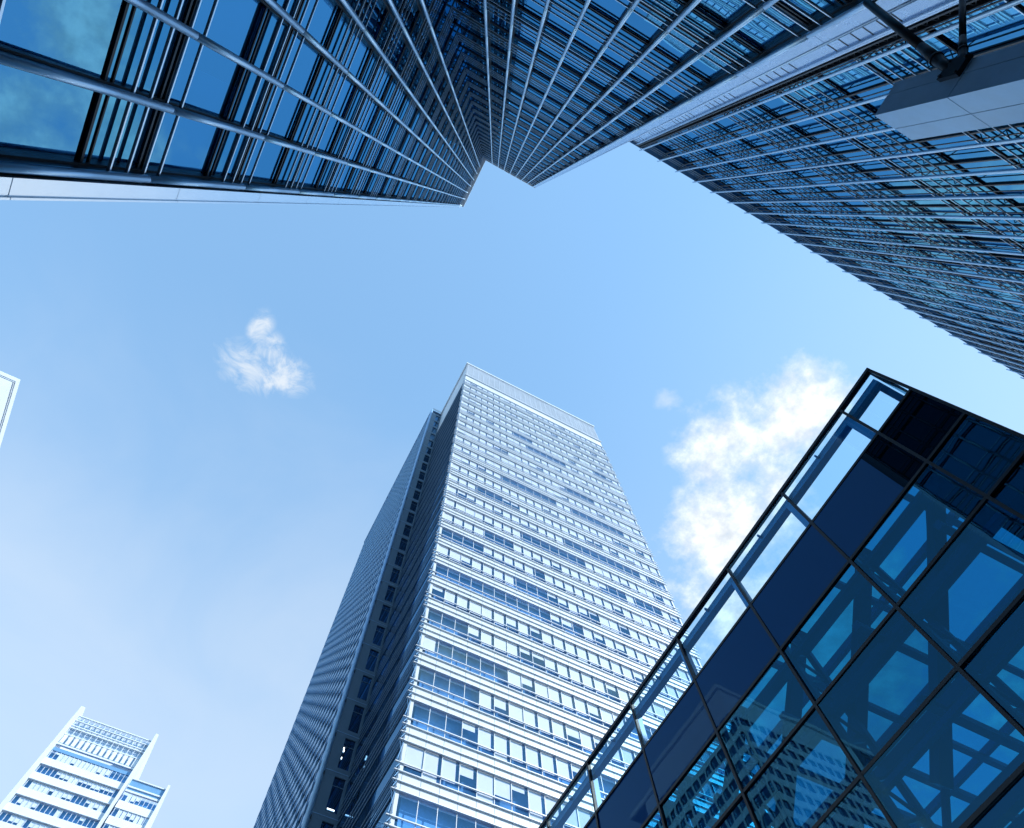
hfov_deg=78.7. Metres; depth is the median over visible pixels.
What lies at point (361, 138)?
window pane
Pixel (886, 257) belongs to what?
window pane
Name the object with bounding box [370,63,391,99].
window pane
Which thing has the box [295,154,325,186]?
window pane
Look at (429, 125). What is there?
window pane
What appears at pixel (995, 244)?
window pane
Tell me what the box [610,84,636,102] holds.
window pane
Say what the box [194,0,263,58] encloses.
window pane
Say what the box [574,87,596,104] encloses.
window pane
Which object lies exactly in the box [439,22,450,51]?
window pane
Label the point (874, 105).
window pane
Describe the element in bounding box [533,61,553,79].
window pane
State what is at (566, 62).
window pane
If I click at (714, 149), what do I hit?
window pane
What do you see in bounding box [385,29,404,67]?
window pane
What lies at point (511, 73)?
window pane
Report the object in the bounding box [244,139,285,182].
window pane
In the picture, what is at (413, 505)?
window
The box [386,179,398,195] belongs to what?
window pane
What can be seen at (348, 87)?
window pane
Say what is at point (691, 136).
window pane
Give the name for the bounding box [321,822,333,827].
window
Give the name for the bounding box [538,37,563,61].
window pane
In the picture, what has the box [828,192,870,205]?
window pane
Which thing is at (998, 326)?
window pane
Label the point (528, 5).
window pane
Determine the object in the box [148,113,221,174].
window pane
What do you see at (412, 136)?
window pane
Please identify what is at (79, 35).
window pane
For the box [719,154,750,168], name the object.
window pane
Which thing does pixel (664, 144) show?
window pane
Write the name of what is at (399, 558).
window
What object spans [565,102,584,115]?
window pane
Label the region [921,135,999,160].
window pane
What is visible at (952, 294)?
window pane
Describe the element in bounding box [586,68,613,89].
window pane
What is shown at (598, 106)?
window pane
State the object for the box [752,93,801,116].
window pane
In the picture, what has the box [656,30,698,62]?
window pane
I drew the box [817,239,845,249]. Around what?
window pane
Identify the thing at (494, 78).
window pane
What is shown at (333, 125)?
window pane
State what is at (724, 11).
window pane
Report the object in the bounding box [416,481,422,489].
window
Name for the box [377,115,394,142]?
window pane
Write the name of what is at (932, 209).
window pane
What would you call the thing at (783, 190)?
window pane
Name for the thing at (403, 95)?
window pane
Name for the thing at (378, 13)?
window pane
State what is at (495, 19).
window pane
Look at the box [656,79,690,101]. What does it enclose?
window pane
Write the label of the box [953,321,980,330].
window pane
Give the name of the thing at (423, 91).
window pane
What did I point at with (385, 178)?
window pane
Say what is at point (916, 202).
window pane
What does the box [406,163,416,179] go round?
window pane
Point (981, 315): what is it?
window pane
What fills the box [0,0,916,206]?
skyscraper
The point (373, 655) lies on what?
window
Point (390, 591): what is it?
window
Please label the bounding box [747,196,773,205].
window pane
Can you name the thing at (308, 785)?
office slab
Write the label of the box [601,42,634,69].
window pane
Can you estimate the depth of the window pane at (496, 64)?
43.40 m
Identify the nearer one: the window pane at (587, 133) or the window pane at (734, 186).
the window pane at (734, 186)
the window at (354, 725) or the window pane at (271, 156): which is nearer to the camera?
the window pane at (271, 156)
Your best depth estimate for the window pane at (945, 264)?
33.46 m
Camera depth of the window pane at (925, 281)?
39.42 m
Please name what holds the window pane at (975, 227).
in the office block
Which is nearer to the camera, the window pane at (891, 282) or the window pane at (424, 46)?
the window pane at (424, 46)
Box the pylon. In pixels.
[863,0,1023,139]
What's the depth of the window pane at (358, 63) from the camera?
23.97 m
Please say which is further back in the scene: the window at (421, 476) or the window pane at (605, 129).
the window at (421, 476)
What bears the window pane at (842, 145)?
in the office block
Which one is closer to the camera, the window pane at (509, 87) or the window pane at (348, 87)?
the window pane at (348, 87)
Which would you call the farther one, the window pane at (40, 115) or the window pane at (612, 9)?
the window pane at (612, 9)
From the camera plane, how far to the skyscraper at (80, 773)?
168.24 m
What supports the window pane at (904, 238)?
in the office block
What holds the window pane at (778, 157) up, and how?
in the office block
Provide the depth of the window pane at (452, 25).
37.94 m
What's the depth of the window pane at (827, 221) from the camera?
38.10 m
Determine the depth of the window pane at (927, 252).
33.24 m
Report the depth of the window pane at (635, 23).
23.89 m
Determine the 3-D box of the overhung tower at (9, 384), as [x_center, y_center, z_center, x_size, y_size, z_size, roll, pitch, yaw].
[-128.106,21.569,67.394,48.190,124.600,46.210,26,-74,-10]
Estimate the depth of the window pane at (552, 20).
28.47 m
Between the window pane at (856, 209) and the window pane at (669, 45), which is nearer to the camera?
the window pane at (669, 45)
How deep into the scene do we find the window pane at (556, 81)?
38.98 m
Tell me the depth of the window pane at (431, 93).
44.20 m
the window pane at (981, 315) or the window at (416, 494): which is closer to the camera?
the window pane at (981, 315)
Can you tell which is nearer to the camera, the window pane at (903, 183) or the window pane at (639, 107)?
the window pane at (903, 183)
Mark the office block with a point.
(812, 152)
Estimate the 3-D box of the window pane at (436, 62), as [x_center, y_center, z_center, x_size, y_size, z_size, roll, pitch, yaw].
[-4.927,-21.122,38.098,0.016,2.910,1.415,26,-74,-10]
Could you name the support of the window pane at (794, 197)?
in the office block
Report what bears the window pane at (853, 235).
in the office block
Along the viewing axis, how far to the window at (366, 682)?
89.71 m
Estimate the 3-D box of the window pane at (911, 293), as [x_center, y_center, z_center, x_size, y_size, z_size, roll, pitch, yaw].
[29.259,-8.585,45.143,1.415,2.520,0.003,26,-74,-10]
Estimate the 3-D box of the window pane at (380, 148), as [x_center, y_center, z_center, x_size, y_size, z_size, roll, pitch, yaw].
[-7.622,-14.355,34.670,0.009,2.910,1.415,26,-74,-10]
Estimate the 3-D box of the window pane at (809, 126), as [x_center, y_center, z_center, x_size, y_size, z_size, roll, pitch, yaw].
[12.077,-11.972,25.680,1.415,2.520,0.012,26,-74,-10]
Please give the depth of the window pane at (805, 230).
43.83 m
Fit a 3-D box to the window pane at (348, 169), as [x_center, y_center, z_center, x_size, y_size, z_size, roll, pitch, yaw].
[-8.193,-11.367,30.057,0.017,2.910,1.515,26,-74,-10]
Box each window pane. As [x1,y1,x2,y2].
[0,0,124,78]
[0,64,97,159]
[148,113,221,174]
[170,38,242,118]
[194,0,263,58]
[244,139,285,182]
[261,87,303,139]
[280,35,321,95]
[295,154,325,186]
[301,0,339,46]
[310,112,340,152]
[325,72,355,117]
[330,163,352,190]
[342,130,365,161]
[343,30,370,79]
[355,170,371,192]
[356,97,378,132]
[360,0,385,39]
[366,142,383,167]
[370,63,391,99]
[373,175,386,194]
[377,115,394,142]
[383,151,397,172]
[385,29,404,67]
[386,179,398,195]
[390,87,405,115]
[393,127,406,150]
[395,158,407,176]
[401,0,417,32]
[403,58,417,87]
[403,104,416,126]
[404,136,416,156]
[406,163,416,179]
[414,115,425,135]
[416,28,429,58]
[416,79,426,102]
[424,93,434,113]
[424,125,432,142]
[426,53,437,77]
[429,0,443,29]
[435,72,443,92]
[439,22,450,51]
[445,43,455,69]
[449,14,454,29]
[453,11,484,40]
[458,0,483,15]
[459,36,485,59]
[490,5,510,31]
[491,34,507,53]
[491,55,506,70]
[492,71,504,84]
[508,81,522,95]
[510,67,526,82]
[512,47,530,66]
[515,21,536,45]
[518,0,545,18]
[525,93,541,105]
[528,79,546,93]
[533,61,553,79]
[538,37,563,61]
[541,102,557,115]
[546,4,576,36]
[547,90,565,104]
[553,74,575,92]
[558,112,574,125]
[562,52,588,75]
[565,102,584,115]
[573,23,605,53]
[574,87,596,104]
[575,124,590,134]
[584,114,602,126]
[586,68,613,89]
[589,0,630,22]
[592,134,608,143]
[596,101,617,115]
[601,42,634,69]
[602,125,619,136]
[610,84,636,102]
[616,114,637,127]
[623,6,664,42]
[629,61,663,85]
[633,99,660,116]
[655,139,677,150]
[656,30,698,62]
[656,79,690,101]
[673,150,697,161]
[679,129,706,142]
[687,52,731,81]
[692,162,717,173]
[696,0,757,25]
[698,140,729,155]
[708,113,746,131]
[710,173,736,184]
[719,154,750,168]
[729,185,755,194]
[732,128,771,146]
[735,7,801,49]
[740,168,773,180]
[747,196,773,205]
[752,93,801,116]
[757,145,797,161]
[762,181,794,192]
[766,208,791,216]
[780,111,832,134]
[781,161,822,176]
[781,195,816,205]
[782,218,809,227]
[801,229,828,238]
[803,208,837,218]
[805,177,846,191]
[809,131,862,152]
[817,58,886,93]
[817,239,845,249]
[822,220,856,230]
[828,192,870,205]
[835,250,859,257]
[837,151,893,170]
[842,232,877,243]
[851,83,893,111]
[852,208,894,219]
[852,260,877,268]
[862,244,896,255]
[866,170,921,187]
[868,270,895,279]
[875,222,918,234]
[880,255,913,265]
[885,280,914,290]
[892,189,951,204]
[898,236,942,249]
[900,267,933,277]
[902,290,932,301]
[918,278,954,290]
[918,300,947,310]
[919,207,979,222]
[919,249,964,263]
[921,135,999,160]
[928,0,1023,52]
[936,311,963,320]
[937,290,974,302]
[941,263,982,274]
[946,224,1007,240]
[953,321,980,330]
[955,160,1023,183]
[956,301,993,314]
[962,276,1006,289]
[969,331,994,339]
[973,241,1023,256]
[975,313,1011,325]
[983,289,1022,302]
[988,185,1023,203]
[993,324,1023,335]
[998,257,1023,270]
[1004,302,1023,311]
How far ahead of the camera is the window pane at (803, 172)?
31.67 m
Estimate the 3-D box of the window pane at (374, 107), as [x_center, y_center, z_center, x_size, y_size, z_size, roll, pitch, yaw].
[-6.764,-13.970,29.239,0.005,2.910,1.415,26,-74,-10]
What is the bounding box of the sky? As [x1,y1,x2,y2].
[0,142,1023,827]
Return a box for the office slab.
[253,408,440,827]
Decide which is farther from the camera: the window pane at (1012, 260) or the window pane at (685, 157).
the window pane at (685, 157)
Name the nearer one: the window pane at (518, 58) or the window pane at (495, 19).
the window pane at (495, 19)
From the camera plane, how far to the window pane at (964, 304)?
39.99 m
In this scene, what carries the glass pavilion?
on the ground
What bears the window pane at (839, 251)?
in the office block
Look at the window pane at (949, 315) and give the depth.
45.91 m
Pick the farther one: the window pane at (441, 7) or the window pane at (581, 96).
the window pane at (581, 96)
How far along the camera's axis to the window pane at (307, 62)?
19.25 m
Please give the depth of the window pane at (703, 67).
24.40 m
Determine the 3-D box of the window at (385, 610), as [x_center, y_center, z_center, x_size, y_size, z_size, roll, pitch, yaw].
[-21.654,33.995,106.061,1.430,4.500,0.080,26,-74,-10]
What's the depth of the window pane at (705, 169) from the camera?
42.27 m
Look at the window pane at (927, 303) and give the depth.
45.71 m
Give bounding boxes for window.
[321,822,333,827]
[326,777,344,813]
[338,739,354,770]
[348,705,363,733]
[357,676,371,700]
[365,649,378,671]
[372,626,384,645]
[379,605,389,622]
[384,586,394,602]
[390,568,399,583]
[395,553,403,566]
[399,538,407,550]
[403,525,410,536]
[407,513,413,523]
[410,501,416,510]
[413,491,419,499]
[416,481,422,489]
[419,472,424,479]
[421,463,426,470]
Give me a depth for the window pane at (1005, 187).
22.03 m
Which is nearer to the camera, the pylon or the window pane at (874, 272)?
the pylon
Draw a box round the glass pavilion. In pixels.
[538,368,1023,827]
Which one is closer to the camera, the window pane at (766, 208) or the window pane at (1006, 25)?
the window pane at (1006, 25)
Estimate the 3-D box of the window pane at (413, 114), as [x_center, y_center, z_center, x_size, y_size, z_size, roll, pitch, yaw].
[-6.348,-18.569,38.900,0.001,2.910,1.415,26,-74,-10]
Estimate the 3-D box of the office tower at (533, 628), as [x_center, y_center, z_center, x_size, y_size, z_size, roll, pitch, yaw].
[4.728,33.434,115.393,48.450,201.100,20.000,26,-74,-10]
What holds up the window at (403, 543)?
in the office slab
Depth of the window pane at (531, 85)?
43.89 m
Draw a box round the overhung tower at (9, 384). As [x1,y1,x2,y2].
[0,371,19,445]
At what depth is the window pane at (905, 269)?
39.17 m
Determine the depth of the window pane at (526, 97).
49.00 m
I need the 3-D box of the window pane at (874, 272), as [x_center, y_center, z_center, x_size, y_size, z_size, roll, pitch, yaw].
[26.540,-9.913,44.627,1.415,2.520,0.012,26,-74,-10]
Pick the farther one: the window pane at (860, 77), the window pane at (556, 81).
the window pane at (556, 81)
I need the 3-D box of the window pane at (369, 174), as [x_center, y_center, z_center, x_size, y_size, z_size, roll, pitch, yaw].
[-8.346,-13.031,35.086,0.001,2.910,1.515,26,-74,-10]
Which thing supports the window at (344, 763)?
in the office slab
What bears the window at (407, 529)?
in the office slab
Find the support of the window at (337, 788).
in the office slab
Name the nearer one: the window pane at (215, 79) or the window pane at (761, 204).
the window pane at (215, 79)
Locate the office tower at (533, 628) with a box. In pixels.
[336,362,701,827]
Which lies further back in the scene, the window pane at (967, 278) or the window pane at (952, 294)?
the window pane at (952, 294)
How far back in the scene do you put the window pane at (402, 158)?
45.49 m
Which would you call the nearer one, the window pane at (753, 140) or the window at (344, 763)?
the window pane at (753, 140)
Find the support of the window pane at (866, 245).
in the office block
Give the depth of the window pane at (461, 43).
43.01 m
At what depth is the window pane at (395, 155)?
40.32 m
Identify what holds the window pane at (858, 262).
in the office block
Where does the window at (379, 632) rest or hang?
in the office slab
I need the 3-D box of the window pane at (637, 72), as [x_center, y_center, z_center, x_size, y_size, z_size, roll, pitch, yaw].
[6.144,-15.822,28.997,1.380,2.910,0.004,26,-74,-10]
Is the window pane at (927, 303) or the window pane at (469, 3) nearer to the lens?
the window pane at (469, 3)
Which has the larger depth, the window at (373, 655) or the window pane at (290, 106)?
the window at (373, 655)
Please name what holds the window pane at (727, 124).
in the office block
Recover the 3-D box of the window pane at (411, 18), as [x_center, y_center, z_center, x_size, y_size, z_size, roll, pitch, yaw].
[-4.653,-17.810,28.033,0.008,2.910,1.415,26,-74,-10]
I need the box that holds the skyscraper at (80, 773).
[0,706,169,827]
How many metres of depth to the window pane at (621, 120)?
39.74 m
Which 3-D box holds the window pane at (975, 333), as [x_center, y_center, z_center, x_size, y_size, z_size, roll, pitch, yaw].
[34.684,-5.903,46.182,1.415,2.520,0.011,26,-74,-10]
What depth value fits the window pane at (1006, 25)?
14.61 m
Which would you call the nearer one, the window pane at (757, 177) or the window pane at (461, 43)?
the window pane at (757, 177)
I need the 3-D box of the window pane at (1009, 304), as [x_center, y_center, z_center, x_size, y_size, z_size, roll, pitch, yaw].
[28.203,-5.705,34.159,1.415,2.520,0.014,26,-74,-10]
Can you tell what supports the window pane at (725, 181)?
in the office block
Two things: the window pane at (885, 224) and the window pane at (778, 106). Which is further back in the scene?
the window pane at (885, 224)
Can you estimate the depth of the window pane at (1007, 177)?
21.18 m
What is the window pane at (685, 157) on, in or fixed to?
in the office block
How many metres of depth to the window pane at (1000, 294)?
34.07 m
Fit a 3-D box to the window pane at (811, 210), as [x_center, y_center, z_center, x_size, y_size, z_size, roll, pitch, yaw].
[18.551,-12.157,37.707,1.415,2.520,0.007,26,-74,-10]
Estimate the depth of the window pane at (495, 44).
38.24 m
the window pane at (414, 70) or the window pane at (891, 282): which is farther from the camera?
the window pane at (891, 282)
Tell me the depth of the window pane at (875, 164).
26.29 m
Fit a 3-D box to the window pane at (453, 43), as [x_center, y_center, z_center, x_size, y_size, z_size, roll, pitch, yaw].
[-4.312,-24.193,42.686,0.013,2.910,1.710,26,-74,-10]
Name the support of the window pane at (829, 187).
in the office block
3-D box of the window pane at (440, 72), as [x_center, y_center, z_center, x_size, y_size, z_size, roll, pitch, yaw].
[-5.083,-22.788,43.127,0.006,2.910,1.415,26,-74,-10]
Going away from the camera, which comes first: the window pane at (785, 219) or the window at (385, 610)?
the window pane at (785, 219)
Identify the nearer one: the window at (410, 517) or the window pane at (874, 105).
the window pane at (874, 105)
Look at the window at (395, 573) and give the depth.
117.06 m
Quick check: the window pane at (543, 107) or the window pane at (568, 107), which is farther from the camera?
the window pane at (543, 107)
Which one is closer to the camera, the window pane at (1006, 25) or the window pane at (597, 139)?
the window pane at (1006, 25)
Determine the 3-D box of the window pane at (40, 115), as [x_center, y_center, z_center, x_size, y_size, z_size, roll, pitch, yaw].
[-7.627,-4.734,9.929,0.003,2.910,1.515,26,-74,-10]
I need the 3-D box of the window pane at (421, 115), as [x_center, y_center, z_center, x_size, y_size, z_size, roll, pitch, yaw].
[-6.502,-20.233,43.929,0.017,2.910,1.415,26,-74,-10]
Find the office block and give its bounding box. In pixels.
[630,0,1023,378]
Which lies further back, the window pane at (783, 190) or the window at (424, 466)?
the window at (424, 466)
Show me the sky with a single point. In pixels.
(216, 408)
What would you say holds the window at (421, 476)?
in the office slab
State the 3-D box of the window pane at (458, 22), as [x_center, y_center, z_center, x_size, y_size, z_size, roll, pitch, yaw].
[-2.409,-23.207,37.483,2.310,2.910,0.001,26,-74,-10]
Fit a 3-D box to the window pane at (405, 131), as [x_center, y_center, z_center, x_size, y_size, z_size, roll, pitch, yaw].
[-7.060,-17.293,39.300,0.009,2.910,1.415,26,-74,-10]

